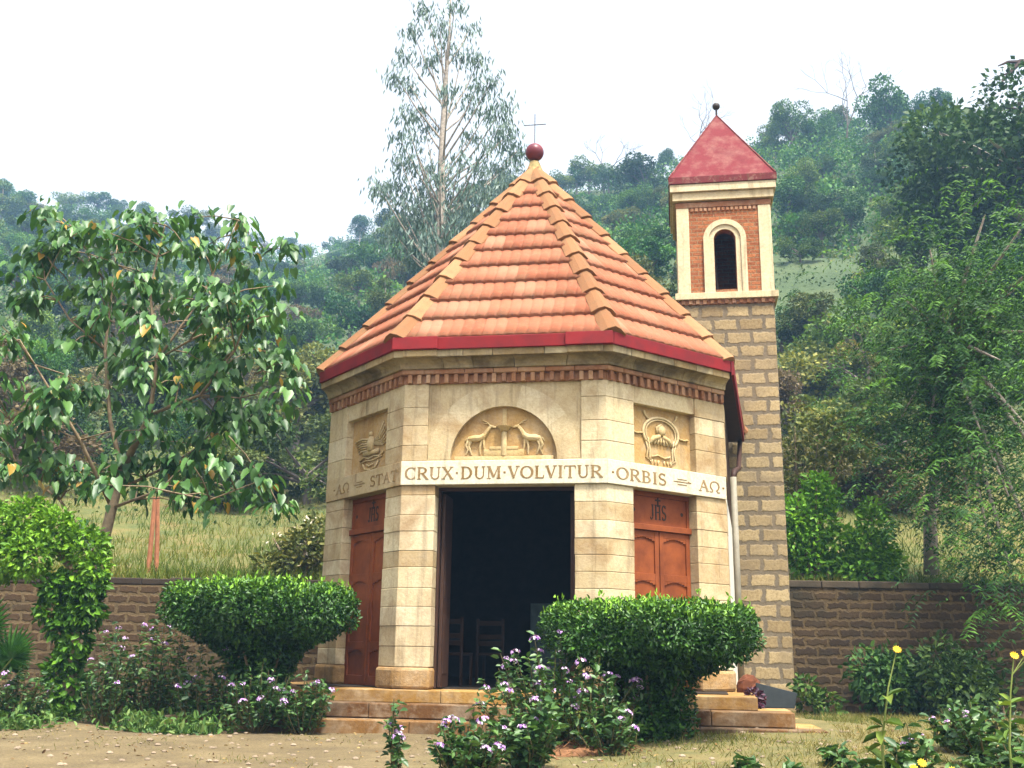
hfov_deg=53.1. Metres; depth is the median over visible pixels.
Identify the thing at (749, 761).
weed
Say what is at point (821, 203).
hillside tree
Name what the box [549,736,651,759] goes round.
twig heap
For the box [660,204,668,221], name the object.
hillside tree
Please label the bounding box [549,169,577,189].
hillside tree
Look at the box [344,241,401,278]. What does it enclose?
hillside tree
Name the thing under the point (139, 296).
hillside tree
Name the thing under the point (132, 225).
hillside tree
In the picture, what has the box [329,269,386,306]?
hillside tree
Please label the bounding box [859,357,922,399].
hillside bush
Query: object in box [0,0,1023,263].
sky
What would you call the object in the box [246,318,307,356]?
hillside tree
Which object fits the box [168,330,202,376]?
hillside tree
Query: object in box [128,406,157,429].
hillside bush
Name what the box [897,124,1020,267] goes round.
hillside tree
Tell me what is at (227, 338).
hillside tree
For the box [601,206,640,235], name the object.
hillside tree
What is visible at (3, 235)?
hillside tree
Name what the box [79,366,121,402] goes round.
hillside bush
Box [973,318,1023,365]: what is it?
hillside bush
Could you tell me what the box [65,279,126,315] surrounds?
hillside tree
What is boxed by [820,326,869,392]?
bare tree
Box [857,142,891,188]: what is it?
hillside tree
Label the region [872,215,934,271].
hillside tree
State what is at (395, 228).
hillside tree
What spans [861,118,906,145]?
hillside tree
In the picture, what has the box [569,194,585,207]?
hillside tree
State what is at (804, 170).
hillside tree
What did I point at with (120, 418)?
hillside bush
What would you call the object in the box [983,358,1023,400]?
hillside bush
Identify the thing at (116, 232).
hillside tree
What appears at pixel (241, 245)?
hillside tree
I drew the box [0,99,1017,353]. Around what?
distant wood
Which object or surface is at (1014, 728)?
yellow flower
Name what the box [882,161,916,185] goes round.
hillside tree
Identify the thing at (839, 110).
hillside tree
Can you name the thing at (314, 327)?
hillside tree
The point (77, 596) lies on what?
climbing shrub
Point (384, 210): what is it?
hillside tree
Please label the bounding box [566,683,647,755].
flowering shrub
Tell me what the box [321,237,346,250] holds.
hillside bush
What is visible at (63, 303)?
hillside tree
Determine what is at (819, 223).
hillside tree
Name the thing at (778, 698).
stone slab
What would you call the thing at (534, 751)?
flowering shrub
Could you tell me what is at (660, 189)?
hillside tree
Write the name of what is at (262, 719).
flowering shrub
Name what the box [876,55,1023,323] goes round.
hillside tree
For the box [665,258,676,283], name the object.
hillside tree
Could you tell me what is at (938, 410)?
hillside bush
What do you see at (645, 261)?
hillside tree
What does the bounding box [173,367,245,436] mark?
hillside tree
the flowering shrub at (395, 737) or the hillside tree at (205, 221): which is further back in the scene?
the hillside tree at (205, 221)
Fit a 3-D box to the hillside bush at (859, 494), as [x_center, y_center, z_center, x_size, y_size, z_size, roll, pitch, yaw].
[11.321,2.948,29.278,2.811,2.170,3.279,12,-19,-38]
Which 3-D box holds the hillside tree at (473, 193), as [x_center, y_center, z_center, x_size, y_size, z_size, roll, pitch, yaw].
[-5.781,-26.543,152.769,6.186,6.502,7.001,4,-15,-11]
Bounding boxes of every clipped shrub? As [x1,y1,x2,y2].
[155,570,361,714]
[535,588,766,743]
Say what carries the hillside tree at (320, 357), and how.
on the hillside
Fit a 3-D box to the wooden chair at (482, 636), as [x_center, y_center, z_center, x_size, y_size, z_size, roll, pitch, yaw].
[-0.284,4.104,15.703,0.440,0.960,0.440,-3,-15,14]
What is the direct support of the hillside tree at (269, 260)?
on the hillside
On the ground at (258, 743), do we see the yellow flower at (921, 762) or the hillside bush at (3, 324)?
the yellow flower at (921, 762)
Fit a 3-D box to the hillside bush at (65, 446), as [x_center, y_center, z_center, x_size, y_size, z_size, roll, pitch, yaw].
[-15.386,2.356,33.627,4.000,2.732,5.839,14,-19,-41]
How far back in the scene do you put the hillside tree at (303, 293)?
98.13 m
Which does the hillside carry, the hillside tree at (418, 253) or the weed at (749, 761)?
the hillside tree at (418, 253)
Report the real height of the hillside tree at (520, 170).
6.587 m
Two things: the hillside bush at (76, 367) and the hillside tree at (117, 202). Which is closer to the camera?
the hillside bush at (76, 367)
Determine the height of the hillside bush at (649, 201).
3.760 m
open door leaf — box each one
[437,494,452,687]
[571,493,573,682]
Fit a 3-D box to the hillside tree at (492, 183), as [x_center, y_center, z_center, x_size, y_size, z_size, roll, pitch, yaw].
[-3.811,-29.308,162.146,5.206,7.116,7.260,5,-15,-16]
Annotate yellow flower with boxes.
[858,646,906,767]
[910,759,926,767]
[982,650,1023,767]
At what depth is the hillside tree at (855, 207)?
81.61 m
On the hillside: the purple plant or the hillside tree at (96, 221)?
the hillside tree at (96, 221)
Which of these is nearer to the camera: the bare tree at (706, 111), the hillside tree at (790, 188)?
the hillside tree at (790, 188)
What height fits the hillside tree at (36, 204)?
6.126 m
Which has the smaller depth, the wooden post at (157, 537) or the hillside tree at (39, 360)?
the wooden post at (157, 537)
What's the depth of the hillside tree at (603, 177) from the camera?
145.75 m
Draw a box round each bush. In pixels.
[0,313,14,331]
[0,363,34,414]
[0,395,16,429]
[0,404,104,483]
[0,409,16,449]
[7,333,67,383]
[37,395,95,435]
[38,276,62,299]
[42,403,157,462]
[45,347,117,387]
[50,373,127,420]
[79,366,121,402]
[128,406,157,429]
[149,437,267,507]
[155,409,211,448]
[167,259,192,282]
[185,284,209,304]
[206,430,301,472]
[219,414,329,504]
[267,352,316,379]
[272,405,314,439]
[275,277,297,284]
[277,397,325,429]
[292,259,321,275]
[299,408,330,470]
[308,279,344,308]
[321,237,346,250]
[325,249,345,259]
[341,238,358,252]
[581,203,603,224]
[585,194,601,212]
[599,192,615,212]
[639,190,661,215]
[750,139,769,157]
[775,235,825,262]
[775,288,826,323]
[775,314,810,352]
[777,339,867,401]
[780,376,917,454]
[782,432,855,504]
[783,294,912,368]
[784,131,801,145]
[784,447,908,507]
[786,672,849,715]
[789,145,809,162]
[796,399,963,460]
[808,152,835,177]
[817,329,873,356]
[817,402,884,442]
[818,175,836,191]
[833,338,900,386]
[837,639,949,715]
[838,451,972,513]
[844,143,874,159]
[847,297,994,358]
[848,257,904,288]
[857,241,886,268]
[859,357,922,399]
[864,201,893,225]
[868,185,910,211]
[879,274,928,305]
[879,636,1011,716]
[898,259,966,293]
[907,629,1023,720]
[908,396,975,432]
[945,255,983,291]
[948,237,979,263]
[963,369,1019,416]
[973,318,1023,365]
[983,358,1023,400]
[989,319,1023,363]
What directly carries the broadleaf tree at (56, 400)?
on the ground at (258, 743)
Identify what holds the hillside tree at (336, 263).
on the hillside
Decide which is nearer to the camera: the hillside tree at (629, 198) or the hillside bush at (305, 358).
the hillside bush at (305, 358)
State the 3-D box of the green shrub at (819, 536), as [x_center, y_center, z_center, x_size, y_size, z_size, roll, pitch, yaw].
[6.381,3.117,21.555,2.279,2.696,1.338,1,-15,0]
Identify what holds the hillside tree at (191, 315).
on the hillside
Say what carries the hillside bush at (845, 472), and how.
on the hillside
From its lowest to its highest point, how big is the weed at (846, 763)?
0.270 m
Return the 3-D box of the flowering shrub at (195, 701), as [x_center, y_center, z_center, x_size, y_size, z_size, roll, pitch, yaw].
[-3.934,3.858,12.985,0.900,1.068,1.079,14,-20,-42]
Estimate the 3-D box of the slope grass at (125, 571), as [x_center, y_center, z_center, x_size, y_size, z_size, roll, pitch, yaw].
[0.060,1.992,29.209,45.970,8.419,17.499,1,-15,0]
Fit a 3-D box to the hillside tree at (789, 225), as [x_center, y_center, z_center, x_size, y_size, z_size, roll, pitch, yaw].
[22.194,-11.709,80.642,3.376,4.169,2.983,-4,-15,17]
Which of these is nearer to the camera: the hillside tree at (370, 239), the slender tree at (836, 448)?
the slender tree at (836, 448)
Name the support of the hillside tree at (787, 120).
on the hillside
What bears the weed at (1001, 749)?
on the ground at (258, 743)
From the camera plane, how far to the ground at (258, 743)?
10.17 m
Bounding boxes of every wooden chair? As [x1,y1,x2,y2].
[436,617,472,685]
[475,619,510,683]
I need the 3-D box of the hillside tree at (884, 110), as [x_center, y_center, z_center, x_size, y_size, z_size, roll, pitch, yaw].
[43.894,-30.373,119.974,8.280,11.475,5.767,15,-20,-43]
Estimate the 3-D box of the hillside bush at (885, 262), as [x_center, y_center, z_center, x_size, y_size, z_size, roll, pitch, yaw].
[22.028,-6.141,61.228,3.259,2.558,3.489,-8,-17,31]
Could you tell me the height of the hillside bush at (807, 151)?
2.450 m
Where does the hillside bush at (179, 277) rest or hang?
on the hillside
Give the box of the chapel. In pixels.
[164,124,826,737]
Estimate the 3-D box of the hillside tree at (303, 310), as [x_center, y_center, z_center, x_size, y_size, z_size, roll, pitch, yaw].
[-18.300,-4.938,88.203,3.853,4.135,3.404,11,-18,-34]
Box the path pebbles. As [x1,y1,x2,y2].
[1,727,930,767]
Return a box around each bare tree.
[586,132,640,193]
[678,79,734,141]
[794,50,903,145]
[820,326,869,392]
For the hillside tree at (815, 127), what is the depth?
125.43 m
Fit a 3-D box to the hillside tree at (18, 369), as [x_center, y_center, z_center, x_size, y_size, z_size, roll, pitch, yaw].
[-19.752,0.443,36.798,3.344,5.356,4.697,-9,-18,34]
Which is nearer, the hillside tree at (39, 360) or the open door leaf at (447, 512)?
the open door leaf at (447, 512)
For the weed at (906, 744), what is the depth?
8.13 m
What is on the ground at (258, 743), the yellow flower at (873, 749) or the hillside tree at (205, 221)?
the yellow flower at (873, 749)
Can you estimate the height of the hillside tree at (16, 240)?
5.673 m
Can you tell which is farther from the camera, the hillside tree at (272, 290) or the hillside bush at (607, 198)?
the hillside bush at (607, 198)
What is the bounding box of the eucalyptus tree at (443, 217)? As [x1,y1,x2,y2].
[357,0,529,287]
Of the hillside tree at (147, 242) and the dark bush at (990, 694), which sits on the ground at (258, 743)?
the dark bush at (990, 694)
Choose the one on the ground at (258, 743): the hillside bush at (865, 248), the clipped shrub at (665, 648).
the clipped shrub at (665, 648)
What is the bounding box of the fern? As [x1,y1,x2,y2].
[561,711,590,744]
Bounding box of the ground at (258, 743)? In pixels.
[0,701,1023,767]
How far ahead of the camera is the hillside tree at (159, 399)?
42.20 m
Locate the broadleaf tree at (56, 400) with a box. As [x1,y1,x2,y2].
[0,194,311,715]
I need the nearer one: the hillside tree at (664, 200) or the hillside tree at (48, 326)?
the hillside tree at (48, 326)
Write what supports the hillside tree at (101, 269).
on the hillside
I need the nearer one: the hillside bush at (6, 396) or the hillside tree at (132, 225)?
the hillside bush at (6, 396)
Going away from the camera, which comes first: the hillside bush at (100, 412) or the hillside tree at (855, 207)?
the hillside bush at (100, 412)
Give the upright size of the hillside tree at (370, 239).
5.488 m
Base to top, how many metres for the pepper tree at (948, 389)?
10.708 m
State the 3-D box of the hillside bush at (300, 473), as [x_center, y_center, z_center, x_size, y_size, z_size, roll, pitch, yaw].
[-6.987,2.906,34.696,5.969,3.490,4.090,9,-17,-28]
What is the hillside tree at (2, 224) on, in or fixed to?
on the hillside
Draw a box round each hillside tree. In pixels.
[0,178,15,198]
[0,180,26,222]
[0,219,8,236]
[0,229,25,258]
[0,248,4,260]
[0,254,54,294]
[0,286,5,313]
[0,333,30,408]
[0,333,75,386]
[4,230,39,258]
[5,213,53,236]
[9,189,38,214]
[17,297,58,347]
[21,243,51,277]
[24,202,45,217]
[30,235,74,254]
[45,265,80,330]
[50,191,85,209]
[50,252,75,282]
[52,204,79,228]
[52,315,110,360]
[59,291,110,325]
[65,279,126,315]
[67,243,133,285]
[73,218,103,245]
[75,205,116,234]
[80,191,116,215]
[98,300,183,352]
[105,199,128,209]
[107,204,125,229]
[110,244,143,275]
[110,347,189,430]
[112,223,129,236]
[115,282,175,308]
[122,249,176,284]
[126,222,154,233]
[129,334,177,373]
[133,201,157,218]
[135,229,160,243]
[159,218,170,240]
[166,305,229,332]
[167,205,215,228]
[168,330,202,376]
[172,231,199,262]
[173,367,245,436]
[185,228,204,239]
[199,319,255,374]
[202,222,225,243]
[205,258,233,279]
[206,263,241,299]
[208,313,249,344]
[223,277,282,311]
[225,240,253,253]
[227,230,263,243]
[228,261,252,277]
[228,355,282,407]
[234,256,268,278]
[239,352,329,454]
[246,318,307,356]
[247,266,279,287]
[255,240,269,257]
[256,250,283,269]
[263,261,298,278]
[276,237,297,262]
[279,315,345,357]
[280,277,322,305]
[285,304,322,324]
[293,242,316,259]
[295,341,337,402]
[323,292,375,338]
[325,255,361,281]
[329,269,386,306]
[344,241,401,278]
[348,214,374,241]
[348,241,368,261]
[360,234,382,245]
[363,277,395,314]
[372,226,392,247]
[372,256,406,294]
[374,208,395,229]
[379,219,412,237]
[393,252,420,286]
[403,232,454,276]
[448,209,469,231]
[455,183,492,208]
[473,179,503,197]
[490,168,523,182]
[493,175,517,195]
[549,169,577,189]
[566,167,585,194]
[569,154,615,194]
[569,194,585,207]
[593,165,622,192]
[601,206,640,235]
[608,151,667,207]
[610,181,653,209]
[616,225,675,273]
[617,235,675,282]
[630,252,670,296]
[652,184,668,206]
[655,148,677,174]
[659,195,668,224]
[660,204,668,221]
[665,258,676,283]
[668,279,676,299]
[756,115,794,140]
[761,128,787,162]
[765,98,815,152]
[772,210,812,246]
[773,173,813,218]
[776,290,837,342]
[778,367,810,449]
[784,156,821,204]
[794,186,854,216]
[797,207,851,257]
[799,116,837,160]
[814,107,842,130]
[825,188,870,246]
[830,104,853,132]
[834,265,920,316]
[842,165,898,200]
[849,107,878,132]
[852,72,910,133]
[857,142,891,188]
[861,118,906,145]
[869,130,916,164]
[872,195,902,232]
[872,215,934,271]
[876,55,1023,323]
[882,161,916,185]
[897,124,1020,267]
[907,87,952,126]
[926,245,1023,327]
[993,237,1023,263]
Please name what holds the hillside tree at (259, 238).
on the hillside
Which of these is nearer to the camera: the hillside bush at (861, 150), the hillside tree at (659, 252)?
the hillside tree at (659, 252)
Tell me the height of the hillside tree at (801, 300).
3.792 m
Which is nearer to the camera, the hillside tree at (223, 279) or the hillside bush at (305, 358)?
the hillside bush at (305, 358)
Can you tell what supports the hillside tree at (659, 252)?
on the hillside
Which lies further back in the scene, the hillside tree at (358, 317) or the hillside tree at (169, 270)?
the hillside tree at (169, 270)
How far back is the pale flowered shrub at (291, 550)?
20.62 m
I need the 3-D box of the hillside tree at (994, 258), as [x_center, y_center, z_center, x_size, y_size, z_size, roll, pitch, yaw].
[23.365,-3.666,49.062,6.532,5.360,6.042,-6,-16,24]
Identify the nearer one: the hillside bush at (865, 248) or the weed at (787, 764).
the weed at (787, 764)
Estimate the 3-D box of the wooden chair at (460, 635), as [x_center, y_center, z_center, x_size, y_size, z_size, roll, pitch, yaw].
[-0.848,3.888,14.908,0.440,0.960,0.440,-4,-15,18]
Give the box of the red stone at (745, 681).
[736,674,759,692]
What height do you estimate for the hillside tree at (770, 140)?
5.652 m
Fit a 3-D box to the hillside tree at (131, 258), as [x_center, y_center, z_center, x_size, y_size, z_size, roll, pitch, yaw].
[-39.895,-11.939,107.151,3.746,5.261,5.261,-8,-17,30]
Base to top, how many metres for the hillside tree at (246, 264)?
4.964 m
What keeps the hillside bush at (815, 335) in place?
on the hillside
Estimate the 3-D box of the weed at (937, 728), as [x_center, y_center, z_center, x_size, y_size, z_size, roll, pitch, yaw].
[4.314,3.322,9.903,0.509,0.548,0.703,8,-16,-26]
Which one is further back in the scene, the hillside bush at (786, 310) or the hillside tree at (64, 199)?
the hillside tree at (64, 199)
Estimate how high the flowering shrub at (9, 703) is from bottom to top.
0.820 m
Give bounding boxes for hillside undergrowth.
[0,130,1020,525]
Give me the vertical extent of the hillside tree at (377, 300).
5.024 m
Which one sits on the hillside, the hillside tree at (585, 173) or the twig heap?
the hillside tree at (585, 173)
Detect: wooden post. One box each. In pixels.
[146,497,156,572]
[154,497,159,570]
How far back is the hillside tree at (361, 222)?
184.31 m
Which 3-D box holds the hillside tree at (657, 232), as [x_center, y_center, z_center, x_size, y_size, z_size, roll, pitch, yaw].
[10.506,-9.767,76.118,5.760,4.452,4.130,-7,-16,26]
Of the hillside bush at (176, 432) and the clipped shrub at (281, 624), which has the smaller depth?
the clipped shrub at (281, 624)
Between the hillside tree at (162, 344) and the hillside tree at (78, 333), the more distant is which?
the hillside tree at (78, 333)
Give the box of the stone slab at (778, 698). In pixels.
[755,683,796,708]
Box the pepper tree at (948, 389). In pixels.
[776,138,1023,695]
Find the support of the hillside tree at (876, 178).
on the hillside
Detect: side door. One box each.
[343,493,391,685]
[632,490,691,686]
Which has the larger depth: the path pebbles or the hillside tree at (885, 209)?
the hillside tree at (885, 209)
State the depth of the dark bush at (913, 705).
17.79 m
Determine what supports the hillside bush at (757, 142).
on the hillside
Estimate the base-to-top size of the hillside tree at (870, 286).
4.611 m
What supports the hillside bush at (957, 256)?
on the hillside
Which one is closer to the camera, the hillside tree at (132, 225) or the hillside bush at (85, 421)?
the hillside bush at (85, 421)
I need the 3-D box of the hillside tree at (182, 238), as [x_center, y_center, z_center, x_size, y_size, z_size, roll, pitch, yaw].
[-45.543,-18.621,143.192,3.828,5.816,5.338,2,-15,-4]
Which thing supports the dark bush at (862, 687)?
on the ground at (258, 743)
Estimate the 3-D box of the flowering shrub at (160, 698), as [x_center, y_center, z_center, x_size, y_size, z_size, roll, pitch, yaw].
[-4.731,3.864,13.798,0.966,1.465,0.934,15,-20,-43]
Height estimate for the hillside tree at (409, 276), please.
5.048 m
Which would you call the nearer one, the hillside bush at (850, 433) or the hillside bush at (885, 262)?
the hillside bush at (850, 433)
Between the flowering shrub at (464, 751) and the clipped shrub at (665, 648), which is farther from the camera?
the clipped shrub at (665, 648)
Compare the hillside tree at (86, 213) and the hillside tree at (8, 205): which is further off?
the hillside tree at (86, 213)
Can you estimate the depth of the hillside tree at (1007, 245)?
51.44 m
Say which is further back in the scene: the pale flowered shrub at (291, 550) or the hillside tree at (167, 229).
the hillside tree at (167, 229)
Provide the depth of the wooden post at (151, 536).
22.03 m
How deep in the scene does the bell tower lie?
20.55 m
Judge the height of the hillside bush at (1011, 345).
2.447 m
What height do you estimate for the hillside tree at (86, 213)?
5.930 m
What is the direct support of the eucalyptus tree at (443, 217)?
on the hillside
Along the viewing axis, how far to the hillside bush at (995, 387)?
38.68 m
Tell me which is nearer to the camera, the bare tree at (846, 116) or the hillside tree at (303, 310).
the hillside tree at (303, 310)
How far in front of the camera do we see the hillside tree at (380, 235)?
131.40 m
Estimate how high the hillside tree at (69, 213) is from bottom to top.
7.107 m
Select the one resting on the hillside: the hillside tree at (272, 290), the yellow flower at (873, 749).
the hillside tree at (272, 290)
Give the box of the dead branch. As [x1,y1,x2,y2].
[990,59,1023,112]
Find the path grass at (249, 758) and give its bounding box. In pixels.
[0,727,632,767]
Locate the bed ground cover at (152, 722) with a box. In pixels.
[0,695,244,734]
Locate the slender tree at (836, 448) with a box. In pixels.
[780,395,879,575]
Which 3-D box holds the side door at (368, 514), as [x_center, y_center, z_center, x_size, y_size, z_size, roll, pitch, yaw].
[-2.022,2.913,14.604,0.115,2.658,1.291,11,-18,-35]
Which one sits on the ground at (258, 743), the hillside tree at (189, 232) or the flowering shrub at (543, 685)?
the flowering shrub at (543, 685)
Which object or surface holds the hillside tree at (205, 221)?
on the hillside
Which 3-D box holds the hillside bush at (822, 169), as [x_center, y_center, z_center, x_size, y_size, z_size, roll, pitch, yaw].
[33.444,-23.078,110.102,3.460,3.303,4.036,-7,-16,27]
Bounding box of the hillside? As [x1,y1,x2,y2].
[0,138,1023,582]
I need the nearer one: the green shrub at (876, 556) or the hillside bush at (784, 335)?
the green shrub at (876, 556)
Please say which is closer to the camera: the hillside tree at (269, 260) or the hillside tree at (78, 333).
the hillside tree at (78, 333)
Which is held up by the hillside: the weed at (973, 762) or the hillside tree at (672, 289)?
the hillside tree at (672, 289)
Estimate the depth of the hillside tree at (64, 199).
203.69 m
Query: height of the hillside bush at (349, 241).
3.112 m
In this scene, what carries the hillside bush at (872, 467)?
on the hillside
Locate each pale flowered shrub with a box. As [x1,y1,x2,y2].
[248,510,325,579]
[263,515,323,578]
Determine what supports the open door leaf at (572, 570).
in the chapel
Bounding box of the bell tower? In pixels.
[668,103,795,711]
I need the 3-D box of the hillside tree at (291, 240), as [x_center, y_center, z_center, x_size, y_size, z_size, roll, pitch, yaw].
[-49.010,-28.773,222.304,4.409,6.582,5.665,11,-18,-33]
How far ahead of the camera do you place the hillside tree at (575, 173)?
154.64 m
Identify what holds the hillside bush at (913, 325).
on the hillside
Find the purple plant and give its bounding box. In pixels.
[743,686,766,708]
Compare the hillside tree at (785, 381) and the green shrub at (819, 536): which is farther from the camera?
the hillside tree at (785, 381)
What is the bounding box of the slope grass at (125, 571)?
[0,416,1023,582]
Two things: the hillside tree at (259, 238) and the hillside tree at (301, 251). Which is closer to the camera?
the hillside tree at (301, 251)
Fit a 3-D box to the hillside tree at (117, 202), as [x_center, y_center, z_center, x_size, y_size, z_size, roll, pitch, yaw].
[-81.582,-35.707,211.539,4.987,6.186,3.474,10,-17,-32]
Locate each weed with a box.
[731,752,762,767]
[782,755,803,767]
[816,741,857,767]
[834,756,890,767]
[877,737,933,767]
[885,722,944,767]
[917,698,977,754]
[942,693,1023,767]
[945,753,1004,767]
[983,722,1023,767]
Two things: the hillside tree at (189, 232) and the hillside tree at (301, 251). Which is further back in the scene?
the hillside tree at (301, 251)
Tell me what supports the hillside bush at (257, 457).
on the hillside
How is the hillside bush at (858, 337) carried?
on the hillside
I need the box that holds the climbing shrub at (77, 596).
[0,491,115,720]
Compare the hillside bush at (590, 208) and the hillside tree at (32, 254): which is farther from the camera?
the hillside bush at (590, 208)
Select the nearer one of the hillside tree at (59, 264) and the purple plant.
the purple plant
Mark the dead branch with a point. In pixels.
(1016, 62)
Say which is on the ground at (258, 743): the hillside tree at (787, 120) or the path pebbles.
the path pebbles
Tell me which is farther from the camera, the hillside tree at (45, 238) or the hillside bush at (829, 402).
the hillside tree at (45, 238)
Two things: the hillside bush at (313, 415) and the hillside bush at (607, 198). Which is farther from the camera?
the hillside bush at (607, 198)
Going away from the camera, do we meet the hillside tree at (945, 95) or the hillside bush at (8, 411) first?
the hillside bush at (8, 411)
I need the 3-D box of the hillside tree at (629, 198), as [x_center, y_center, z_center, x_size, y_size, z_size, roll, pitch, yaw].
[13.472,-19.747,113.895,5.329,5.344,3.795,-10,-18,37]
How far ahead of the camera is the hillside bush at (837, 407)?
36.45 m
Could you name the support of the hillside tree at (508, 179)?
on the hillside
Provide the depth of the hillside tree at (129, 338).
62.82 m
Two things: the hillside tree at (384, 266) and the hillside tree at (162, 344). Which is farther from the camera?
the hillside tree at (384, 266)
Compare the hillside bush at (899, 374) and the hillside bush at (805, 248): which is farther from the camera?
the hillside bush at (805, 248)
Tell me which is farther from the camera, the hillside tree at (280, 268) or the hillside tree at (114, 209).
the hillside tree at (114, 209)
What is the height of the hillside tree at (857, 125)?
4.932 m
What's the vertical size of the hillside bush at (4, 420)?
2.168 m
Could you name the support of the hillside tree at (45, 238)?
on the hillside
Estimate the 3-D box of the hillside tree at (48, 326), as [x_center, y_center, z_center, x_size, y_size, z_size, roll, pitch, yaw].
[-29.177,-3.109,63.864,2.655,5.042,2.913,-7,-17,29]
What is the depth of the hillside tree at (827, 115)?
135.70 m
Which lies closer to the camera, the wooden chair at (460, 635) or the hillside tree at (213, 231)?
the wooden chair at (460, 635)
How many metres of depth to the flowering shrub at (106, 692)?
13.34 m
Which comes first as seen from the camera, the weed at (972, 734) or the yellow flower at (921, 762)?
the yellow flower at (921, 762)
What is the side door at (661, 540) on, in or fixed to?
in the chapel
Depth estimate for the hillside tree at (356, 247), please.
148.58 m
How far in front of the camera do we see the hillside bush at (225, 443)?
36.11 m
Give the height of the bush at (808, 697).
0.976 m
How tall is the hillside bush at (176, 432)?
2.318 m
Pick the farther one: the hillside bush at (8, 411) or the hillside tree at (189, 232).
the hillside tree at (189, 232)
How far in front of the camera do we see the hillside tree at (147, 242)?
145.87 m
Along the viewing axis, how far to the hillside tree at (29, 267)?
81.62 m
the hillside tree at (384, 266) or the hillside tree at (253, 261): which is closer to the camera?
the hillside tree at (384, 266)
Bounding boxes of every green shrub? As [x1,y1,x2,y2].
[784,469,865,580]
[834,495,910,581]
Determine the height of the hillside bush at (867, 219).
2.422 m
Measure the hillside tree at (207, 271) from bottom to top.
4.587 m
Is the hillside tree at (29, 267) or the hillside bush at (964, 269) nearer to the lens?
the hillside bush at (964, 269)
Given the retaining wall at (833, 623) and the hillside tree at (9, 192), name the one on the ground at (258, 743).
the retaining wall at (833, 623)
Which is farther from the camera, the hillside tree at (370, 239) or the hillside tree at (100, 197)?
the hillside tree at (100, 197)
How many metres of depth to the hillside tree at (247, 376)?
51.36 m
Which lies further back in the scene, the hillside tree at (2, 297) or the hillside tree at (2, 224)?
the hillside tree at (2, 224)
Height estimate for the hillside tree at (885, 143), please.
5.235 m
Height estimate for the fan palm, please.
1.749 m
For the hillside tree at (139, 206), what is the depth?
201.81 m
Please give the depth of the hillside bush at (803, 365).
42.86 m
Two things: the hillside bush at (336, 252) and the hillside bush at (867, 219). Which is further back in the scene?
the hillside bush at (336, 252)
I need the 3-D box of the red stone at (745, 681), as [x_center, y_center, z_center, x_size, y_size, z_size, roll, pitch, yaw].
[3.253,4.162,14.075,0.326,0.336,0.224,1,-15,0]
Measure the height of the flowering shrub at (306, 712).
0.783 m
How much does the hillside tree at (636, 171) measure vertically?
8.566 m
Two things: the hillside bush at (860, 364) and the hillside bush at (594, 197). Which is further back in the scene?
the hillside bush at (594, 197)
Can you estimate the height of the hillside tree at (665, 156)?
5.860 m
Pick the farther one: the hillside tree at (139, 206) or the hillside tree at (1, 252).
the hillside tree at (139, 206)
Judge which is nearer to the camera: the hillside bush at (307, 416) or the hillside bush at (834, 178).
the hillside bush at (307, 416)
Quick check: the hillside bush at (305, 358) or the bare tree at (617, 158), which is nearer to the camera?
the hillside bush at (305, 358)
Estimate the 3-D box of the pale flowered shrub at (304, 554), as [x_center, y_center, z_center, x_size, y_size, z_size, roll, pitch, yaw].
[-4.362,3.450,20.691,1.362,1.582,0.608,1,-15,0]
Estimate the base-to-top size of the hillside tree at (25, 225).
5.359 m
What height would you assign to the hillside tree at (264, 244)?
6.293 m
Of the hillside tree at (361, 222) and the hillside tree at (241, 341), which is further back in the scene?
the hillside tree at (361, 222)
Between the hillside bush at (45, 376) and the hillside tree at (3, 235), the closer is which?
the hillside bush at (45, 376)
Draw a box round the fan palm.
[0,598,36,680]
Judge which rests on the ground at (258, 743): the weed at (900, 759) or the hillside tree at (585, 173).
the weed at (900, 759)
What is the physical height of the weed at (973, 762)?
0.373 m
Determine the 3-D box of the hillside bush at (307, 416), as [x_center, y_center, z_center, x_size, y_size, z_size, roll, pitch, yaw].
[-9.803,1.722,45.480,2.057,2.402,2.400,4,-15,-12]
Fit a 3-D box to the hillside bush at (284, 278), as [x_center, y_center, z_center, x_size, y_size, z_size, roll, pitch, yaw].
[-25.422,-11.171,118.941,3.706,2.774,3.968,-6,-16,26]
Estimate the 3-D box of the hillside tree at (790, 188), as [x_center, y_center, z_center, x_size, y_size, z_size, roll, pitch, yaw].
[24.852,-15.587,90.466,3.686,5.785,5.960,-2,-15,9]
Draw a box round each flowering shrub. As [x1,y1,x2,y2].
[0,661,57,724]
[73,621,147,725]
[121,618,196,719]
[167,645,248,724]
[218,658,294,732]
[271,670,338,734]
[377,699,410,767]
[427,708,519,767]
[472,629,652,745]
[490,695,569,767]
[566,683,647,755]
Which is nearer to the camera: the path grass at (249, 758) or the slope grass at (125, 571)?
the path grass at (249, 758)
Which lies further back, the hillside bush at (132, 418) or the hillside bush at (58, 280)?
the hillside bush at (58, 280)
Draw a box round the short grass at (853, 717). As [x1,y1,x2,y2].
[561,709,1023,767]
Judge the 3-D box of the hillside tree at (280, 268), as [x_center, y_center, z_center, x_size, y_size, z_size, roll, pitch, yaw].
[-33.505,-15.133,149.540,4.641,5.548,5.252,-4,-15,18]
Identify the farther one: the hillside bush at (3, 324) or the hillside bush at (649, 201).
the hillside bush at (649, 201)
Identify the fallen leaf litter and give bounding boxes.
[2,723,998,767]
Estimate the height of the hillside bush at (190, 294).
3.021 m
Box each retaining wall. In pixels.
[0,575,320,700]
[789,580,1023,713]
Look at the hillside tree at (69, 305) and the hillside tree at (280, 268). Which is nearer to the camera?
the hillside tree at (69, 305)

